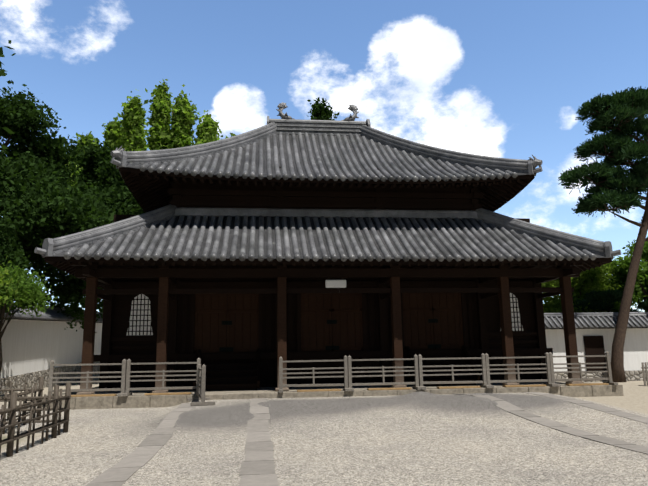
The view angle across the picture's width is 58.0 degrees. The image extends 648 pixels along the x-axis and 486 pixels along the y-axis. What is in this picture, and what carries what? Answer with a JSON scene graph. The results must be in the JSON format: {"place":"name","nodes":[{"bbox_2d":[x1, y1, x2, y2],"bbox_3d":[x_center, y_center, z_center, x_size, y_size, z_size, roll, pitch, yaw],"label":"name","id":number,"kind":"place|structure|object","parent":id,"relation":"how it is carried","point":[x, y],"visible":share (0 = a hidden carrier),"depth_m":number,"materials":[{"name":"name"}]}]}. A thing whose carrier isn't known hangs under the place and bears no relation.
{"place":"outdoors","nodes":[
{"label":"outdoors","id":0,"kind":"place"},
{"bbox_2d":[0,40,15,149],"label":"tree","id":1,"kind":"object","parent":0,"point":[3,73],"visible":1,"depth_m":10.44,"materials":[{"name":"green plant"}]},
{"bbox_2d":[0,380,647,485],"bbox_3d":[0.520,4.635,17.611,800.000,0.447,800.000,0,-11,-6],"label":"ground","id":2,"kind":"structure","parent":0,"point":[420,438],"depth_m":9.85,"materials":[{"name":"beige gravel"}]},
{"bbox_2d":[0,255,18,311],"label":"tree","id":3,"kind":"object","parent":2,"relation":"on","point":[5,281],"visible":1,"depth_m":11.32,"materials":[{"name":"green plant"}]},
{"bbox_2d":[0,212,33,319],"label":"dark tree","id":4,"kind":"object","parent":2,"relation":"on","point":[6,228],"visible":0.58,"depth_m":24.31,"materials":[{"name":"green plant"}]},
{"bbox_2d":[0,260,56,375],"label":"tree","id":5,"kind":"object","parent":2,"relation":"on","point":[31,295],"depth_m":21.07,"materials":[{"name":"green plant"}]},
{"bbox_2d":[0,377,70,456],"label":"bamboo fence","id":6,"kind":"object","parent":2,"relation":"on","point":[12,398],"visible":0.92,"depth_m":11.06,"materials":[{"name":"brown wood"}]},
{"bbox_2d":[0,362,99,393],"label":"stone wall base","id":7,"kind":"object","parent":2,"relation":"on","point":[29,380],"visible":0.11,"depth_m":27.34,"materials":[{"name":"grey stone"}]},
{"bbox_2d":[0,317,101,377],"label":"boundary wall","id":8,"kind":"structure","parent":7,"relation":"on","point":[30,346],"depth_m":27.49,"materials":[{"name":"white paint"}]},
{"bbox_2d":[7,317,101,322],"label":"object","id":9,"kind":"structure","parent":8,"relation":"on","point":[49,320],"depth_m":27.79,"materials":[{"name":"tile"}]},
{"bbox_2d":[2,304,102,321],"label":"roof tiles","id":10,"kind":"object","parent":9,"relation":"on","point":[51,314],"depth_m":28.27,"materials":[{"name":"grey tile"}]},
{"bbox_2d":[0,80,121,332],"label":"dark tree","id":11,"kind":"object","parent":2,"relation":"on","point":[37,173],"depth_m":29.79,"materials":[{"name":"green plant"}]},
{"bbox_2d":[72,139,144,307],"bbox_3d":[-13.240,0.824,34.719,12.460,15.187,11.228,0,-11,-6],"label":"dark tree","id":12,"kind":"object","parent":2,"relation":"on","point":[99,173],"visible":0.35,"depth_m":34.94,"materials":[{"name":"green plant"}]},
{"bbox_2d":[65,79,235,192],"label":"ginkgo tree","id":13,"kind":"object","parent":2,"relation":"on","point":[128,132],"depth_m":45.86,"materials":[{"name":"green plant"}]},
{"bbox_2d":[307,97,338,119],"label":"tree","id":14,"kind":"object","parent":2,"relation":"on","point":[320,111],"visible":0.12,"depth_m":43.44,"materials":[{"name":"green plant"}]},
{"bbox_2d":[46,351,617,405],"bbox_3d":[0.680,3.696,16.160,16.410,1.170,2.271,0,-11,-6],"label":"railing","id":15,"kind":"object","parent":2,"relation":"on","point":[347,384],"visible":0.96,"depth_m":16.96,"materials":[{"name":"grey wood"}]},
{"bbox_2d":[42,381,623,409],"bbox_3d":[-0.076,5.687,23.102,16.820,0.456,13.264,0,-11,-6],"label":"platform stone","id":16,"kind":"object","parent":2,"relation":"on","point":[138,399],"visible":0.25,"depth_m":16.82,"materials":[{"name":"grey stone"}]},
{"bbox_2d":[93,277,552,389],"bbox_3d":[0.272,2.904,19.996,15.560,3.850,0.270,0,-11,-6],"label":"wall timber","id":17,"kind":"object","parent":16,"relation":"on","point":[268,369],"visible":0.46,"depth_m":19.80,"materials":[{"name":"brown wood"}]},
{"bbox_2d":[124,292,525,336],"bbox_3d":[0.269,2.391,20.044,13.740,1.495,0.040,0,-11,-6],"label":"lattice window","id":18,"kind":"structure","parent":17,"relation":"attached to","point":[153,335],"depth_m":19.39,"materials":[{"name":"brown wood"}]},
{"bbox_2d":[111,180,538,387],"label":"hall walls","id":19,"kind":"structure","parent":16,"relation":"on","point":[121,303],"depth_m":20.43,"materials":[{"name":"brown wood"}]},
{"bbox_2d":[119,167,534,212],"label":"roof eaves","id":20,"kind":"object","parent":19,"relation":"on","point":[149,191],"visible":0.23,"depth_m":20.05,"materials":[{"name":"brown wood"}]},
{"bbox_2d":[117,132,536,185],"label":"roof tiles","id":21,"kind":"object","parent":20,"relation":"on","point":[279,160],"visible":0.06,"depth_m":21.83,"materials":[{"name":"grey tile"}]},
{"bbox_2d":[126,122,527,174],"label":"hip ridge","id":22,"kind":"structure","parent":21,"relation":"on","point":[172,155],"depth_m":21.91,"materials":[{"name":"tile"}]},
{"bbox_2d":[267,116,370,131],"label":"ridge trim","id":23,"kind":"structure","parent":22,"relation":"on","point":[367,122],"depth_m":25.00,"materials":[{"name":"tile"}]},
{"bbox_2d":[276,102,293,118],"bbox_3d":[-1.625,-5.631,25.126,0.743,0.852,0.488,-6,-12,25],"label":"roof ornament","id":24,"kind":"object","parent":23,"relation":"on","point":[281,107],"visible":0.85,"depth_m":25.05,"materials":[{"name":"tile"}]},
{"bbox_2d":[270,121,365,135],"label":"ridge","id":25,"kind":"structure","parent":23,"relation":"attached to","point":[317,128],"depth_m":24.95,"materials":[{"name":"tile"}]},
{"bbox_2d":[341,105,358,120],"bbox_3d":[1.116,-5.620,25.410,0.488,0.852,0.743,21,-24,-62],"label":"roof ornament","id":26,"kind":"object","parent":23,"relation":"on","point":[353,108],"visible":0.81,"depth_m":25.39,"materials":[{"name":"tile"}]},
{"bbox_2d":[111,146,542,175],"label":"roof hip ornaments","id":27,"kind":"object","parent":20,"relation":"on","point":[119,155],"visible":0.52,"depth_m":18.77,"materials":[{"name":"tile"}]},
{"bbox_2d":[194,293,463,352],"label":"door leaves","id":28,"kind":"object","parent":19,"relation":"in","point":[214,311],"visible":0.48,"depth_m":20.01,"materials":[{"name":"brown wood"}]},
{"bbox_2d":[219,319,440,351],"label":"door fittings","id":29,"kind":"object","parent":28,"relation":"attached to","point":[230,349],"depth_m":19.84,"materials":[{"name":"black metal"}]},
{"bbox_2d":[76,277,583,394],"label":"front pillars","id":30,"kind":"structure","parent":16,"relation":"on","point":[396,322],"depth_m":17.86,"materials":[{"name":"brown wood"}]},
{"bbox_2d":[70,262,582,300],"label":"porch beams","id":31,"kind":"structure","parent":30,"relation":"on","point":[384,275],"depth_m":18.21,"materials":[{"name":"brown wood"}]},
{"bbox_2d":[44,254,611,288],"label":"roof eaves","id":32,"kind":"object","parent":31,"relation":"on","point":[61,263],"visible":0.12,"depth_m":17.40,"materials":[{"name":"brown wood"}]},
{"bbox_2d":[34,238,620,258],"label":"roof hip ornaments","id":33,"kind":"object","parent":32,"relation":"on","point":[46,250],"visible":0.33,"depth_m":16.52,"materials":[{"name":"tile"}]},
{"bbox_2d":[42,215,614,261],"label":"roof tiles","id":34,"kind":"object","parent":32,"relation":"on","point":[273,239],"visible":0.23,"depth_m":18.74,"materials":[{"name":"grey tile"}]},
{"bbox_2d":[175,207,477,218],"bbox_3d":[-0.169,-0.369,24.235,11.080,0.300,7.420,0,-11,-6],"label":"roof wall junction","id":35,"kind":"object","parent":34,"relation":"on","point":[309,213],"visible":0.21,"depth_m":20.60,"materials":[{"name":"tile"}]},
{"bbox_2d":[53,206,604,255],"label":"hip ridge","id":36,"kind":"structure","parent":34,"relation":"on","point":[174,216],"depth_m":19.00,"materials":[{"name":"tile"}]},
{"bbox_2d":[53,204,604,252],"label":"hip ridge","id":37,"kind":"structure","parent":36,"relation":"on","point":[77,240],"depth_m":18.96,"materials":[{"name":"tile"}]},
{"bbox_2d":[325,280,345,287],"bbox_3d":[0.370,1.270,18.222,0.660,0.250,0.100,0,-11,-6],"label":"hanging plaque","id":38,"kind":"object","parent":31,"relation":"attached to","point":[335,283],"visible":1,"depth_m":18.17,"materials":[{"name":"white wood"}]},
{"bbox_2d":[193,345,479,390],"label":"door steps","id":39,"kind":"structure","parent":16,"relation":"on","point":[220,377],"depth_m":18.79,"materials":[{"name":"brown wood"}]},
{"bbox_2d":[71,383,608,396],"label":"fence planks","id":40,"kind":"object","parent":16,"relation":"on","point":[309,390],"visible":0.96,"depth_m":16.86,"materials":[{"name":"brown wood"}]},
{"bbox_2d":[85,392,647,485],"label":"paving strips","id":41,"kind":"object","parent":2,"relation":"on","point":[257,467],"visible":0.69,"depth_m":10.02,"materials":[{"name":"stone"}]},
{"bbox_2d":[541,259,631,312],"bbox_3d":[13.313,3.901,31.308,6.127,7.046,6.409,0,-11,-6],"label":"tree","id":42,"kind":"object","parent":2,"relation":"on","point":[592,278],"depth_m":30.65,"materials":[{"name":"green plant"}]},
{"bbox_2d":[554,370,647,381],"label":"stone wall base","id":43,"kind":"object","parent":2,"relation":"on","point":[635,375],"depth_m":25.72,"materials":[{"name":"grey stone"}]},
{"bbox_2d":[545,327,647,370],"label":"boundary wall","id":44,"kind":"structure","parent":43,"relation":"on","point":[636,349],"depth_m":26.06,"materials":[{"name":"white paint"}]},
{"bbox_2d":[583,336,606,370],"bbox_3d":[11.998,4.890,25.904,0.900,1.550,0.060,0,-11,-6],"label":"door","id":45,"kind":"structure","parent":44,"relation":"attached to","point":[593,345],"depth_m":25.89,"materials":[{"name":"brown wood"}]},
{"bbox_2d":[544,317,647,328],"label":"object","id":46,"kind":"structure","parent":44,"relation":"on","point":[580,324],"depth_m":26.03,"materials":[{"name":"tile"}]},
{"bbox_2d":[544,312,647,327],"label":"roof tiles","id":47,"kind":"object","parent":46,"relation":"on","point":[600,315],"depth_m":26.26,"materials":[{"name":"grey tile"}]},
{"bbox_2d":[558,86,647,381],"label":"pine tree","id":48,"kind":"object","parent":2,"relation":"on","point":[617,104],"depth_m":26.43,"materials":[{"name":"green plant"}]},
{"bbox_2d":[575,102,647,214],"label":"pine tree needles","id":49,"kind":"object","parent":48,"relation":"attached to","point":[607,150],"visible":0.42,"depth_m":26.91,"materials":[{"name":"green plant"}]},
{"bbox_2d":[573,288,638,311],"bbox_3d":[14.174,4.622,28.783,3.681,4.665,3.114,0,-11,-6],"label":"bush","id":50,"kind":"object","parent":2,"relation":"on","point":[595,299],"depth_m":28.65,"materials":[{"name":"green plant"}]},
{"bbox_2d":[599,236,647,311],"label":"tree","id":51,"kind":"object","parent":2,"relation":"on","point":[620,277],"depth_m":32.05,"materials":[{"name":"green plant"}]},
{"bbox_2d":[635,299,647,310],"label":"tree","id":52,"kind":"object","parent":2,"relation":"on","point":[643,305],"visible":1,"depth_m":28.73,"materials":[{"name":"green plant"}]},
{"bbox_2d":[638,362,647,385],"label":"picket fence","id":53,"kind":"object","parent":2,"relation":"on","point":[645,370],"visible":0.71,"depth_m":22.30,"materials":[{"name":"grey wood"}]},
{"bbox_2d":[0,0,647,311],"label":"sky","id":54,"kind":"structure","parent":0,"point":[510,79],"materials":[{"name":"blue"}]},
{"bbox_2d":[100,266,551,267],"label":"beam","id":55,"kind":"structure","parent":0,"point":[324,266],"depth_m":19.12,"materials":[{"name":"brown wood"}]}
]}

